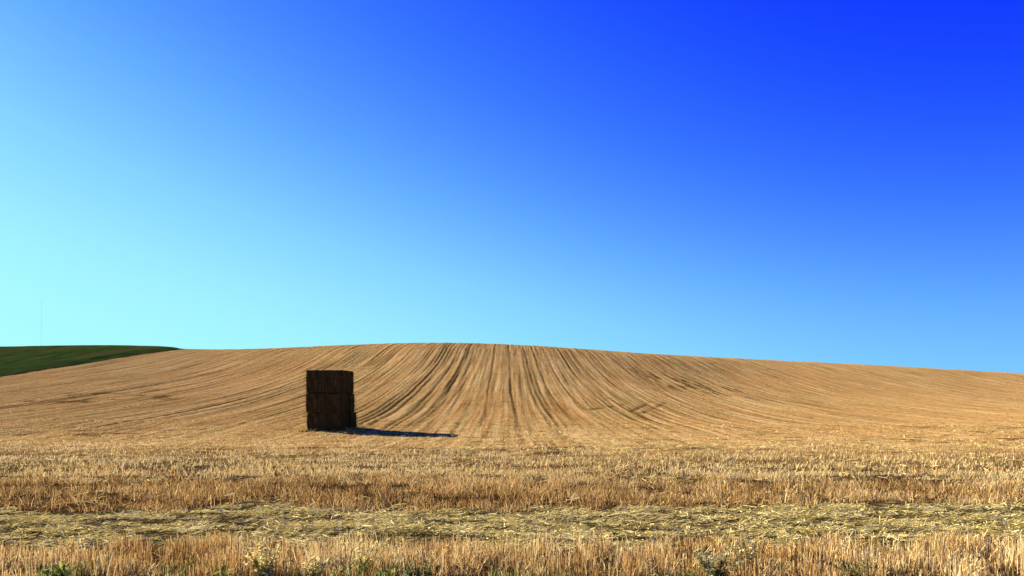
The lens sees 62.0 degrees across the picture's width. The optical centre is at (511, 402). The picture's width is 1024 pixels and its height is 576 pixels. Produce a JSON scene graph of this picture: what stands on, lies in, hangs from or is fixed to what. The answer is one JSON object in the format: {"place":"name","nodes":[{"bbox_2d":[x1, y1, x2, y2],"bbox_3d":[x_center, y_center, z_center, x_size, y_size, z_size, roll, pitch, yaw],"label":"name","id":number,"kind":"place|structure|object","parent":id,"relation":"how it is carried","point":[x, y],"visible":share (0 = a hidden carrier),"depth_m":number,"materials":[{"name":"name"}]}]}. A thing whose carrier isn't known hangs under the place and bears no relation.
{"place":"outdoors","nodes":[
{"label":"outdoors","id":0,"kind":"place"},
{"bbox_2d":[7,552,965,575],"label":"verge grass","id":1,"kind":"structure","parent":0,"point":[344,571],"depth_m":9.16,"materials":[{"name":"plant"}]},
{"bbox_2d":[0,343,1023,575],"bbox_3d":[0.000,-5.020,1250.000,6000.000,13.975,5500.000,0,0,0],"label":"stubble field","id":2,"kind":"structure","parent":0,"point":[449,389],"depth_m":68.21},
{"bbox_2d":[33,561,77,575],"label":"green weed","id":3,"kind":"object","parent":2,"relation":"on","point":[58,570],"visible":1,"depth_m":8.60,"materials":[{"name":"green plant"}]},
{"bbox_2d":[0,345,179,375],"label":"green field","id":4,"kind":"structure","parent":2,"relation":"on","point":[16,359],"depth_m":142.52,"materials":[{"name":"green plant"}]},
{"bbox_2d":[212,564,234,575],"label":"green weed","id":5,"kind":"object","parent":2,"relation":"on","point":[222,570],"visible":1,"depth_m":8.65,"materials":[{"name":"green plant"}]},
{"bbox_2d":[238,537,281,575],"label":"pale weed","id":6,"kind":"object","parent":2,"relation":"on","point":[266,566],"visible":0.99,"depth_m":8.86,"materials":[{"name":"beige plant"}]},
{"bbox_2d":[223,422,376,433],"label":"straw litter","id":7,"kind":"object","parent":2,"relation":"on","point":[346,429],"visible":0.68,"depth_m":49.80,"materials":[{"name":"beige plant"}]},
{"bbox_2d":[302,552,328,575],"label":"pale weed","id":8,"kind":"object","parent":2,"relation":"on","point":[313,567],"visible":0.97,"depth_m":8.72,"materials":[{"name":"beige plant"}]},
{"bbox_2d":[305,412,349,430],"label":"straw bale","id":9,"kind":"object","parent":2,"relation":"on","point":[331,421],"visible":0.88,"depth_m":49.92},
{"bbox_2d":[303,393,350,412],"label":"straw bale","id":10,"kind":"object","parent":9,"relation":"on","point":[326,402],"visible":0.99,"depth_m":49.86},
{"bbox_2d":[304,370,350,392],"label":"straw bale","id":11,"kind":"object","parent":10,"relation":"on","point":[326,381],"visible":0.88,"depth_m":49.97},
{"bbox_2d":[344,412,357,429],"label":"straw bale","id":12,"kind":"object","parent":2,"relation":"on","point":[352,416],"visible":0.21,"depth_m":51.37},
{"bbox_2d":[348,394,355,411],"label":"straw bale","id":13,"kind":"object","parent":12,"relation":"on","point":[351,402],"visible":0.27,"depth_m":51.49},
{"bbox_2d":[348,371,354,393],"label":"straw bale","id":14,"kind":"object","parent":13,"relation":"on","point":[351,384],"visible":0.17,"depth_m":51.58},
{"bbox_2d":[342,531,388,574],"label":"pale weed","id":15,"kind":"object","parent":2,"relation":"on","point":[360,557],"visible":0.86,"depth_m":9.20,"materials":[{"name":"beige plant"}]},
{"bbox_2d":[374,565,394,575],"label":"green weed","id":16,"kind":"object","parent":2,"relation":"on","point":[389,572],"visible":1,"depth_m":8.60,"materials":[{"name":"green plant"}]},
{"bbox_2d":[0,497,1023,556],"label":"straw litter","id":17,"kind":"object","parent":2,"relation":"on","point":[918,525],"visible":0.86,"depth_m":12.94,"materials":[{"name":"beige plant"}]},
{"bbox_2d":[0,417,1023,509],"bbox_3d":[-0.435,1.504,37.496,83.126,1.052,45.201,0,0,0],"label":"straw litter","id":18,"kind":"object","parent":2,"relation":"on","point":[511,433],"visible":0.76,"depth_m":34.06,"materials":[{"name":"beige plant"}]},
{"bbox_2d":[0,342,1023,431],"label":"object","id":19,"kind":"structure","parent":2,"relation":"on","point":[519,405],"depth_m":80.87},
{"bbox_2d":[0,526,1023,575],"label":"standing stubble","id":20,"kind":"object","parent":2,"relation":"on","point":[480,554],"visible":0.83,"depth_m":9.84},
{"bbox_2d":[0,466,1023,514],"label":"standing stubble","id":21,"kind":"object","parent":2,"relation":"on","point":[182,494],"visible":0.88,"depth_m":17.63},
{"bbox_2d":[637,552,667,575],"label":"broken stalk","id":22,"kind":"object","parent":2,"relation":"on","point":[650,567],"visible":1,"depth_m":8.61,"materials":[{"name":"beige plant"}]},
{"bbox_2d":[690,545,739,575],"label":"dark weed","id":23,"kind":"object","parent":2,"relation":"on","point":[709,568],"visible":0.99,"depth_m":8.86,"materials":[{"name":"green plant"}]},
{"bbox_2d":[728,542,759,574],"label":"dark weed","id":24,"kind":"object","parent":2,"relation":"on","point":[747,554],"visible":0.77,"depth_m":9.30,"materials":[{"name":"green plant"}]},
{"bbox_2d":[824,559,875,575],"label":"dark weed","id":25,"kind":"object","parent":2,"relation":"on","point":[853,572],"visible":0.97,"depth_m":8.79,"materials":[{"name":"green plant"}]},
{"bbox_2d":[0,0,1023,372],"label":"sky","id":26,"kind":"structure","parent":0,"point":[823,181],"materials":[{"name":"blue"}]}
]}

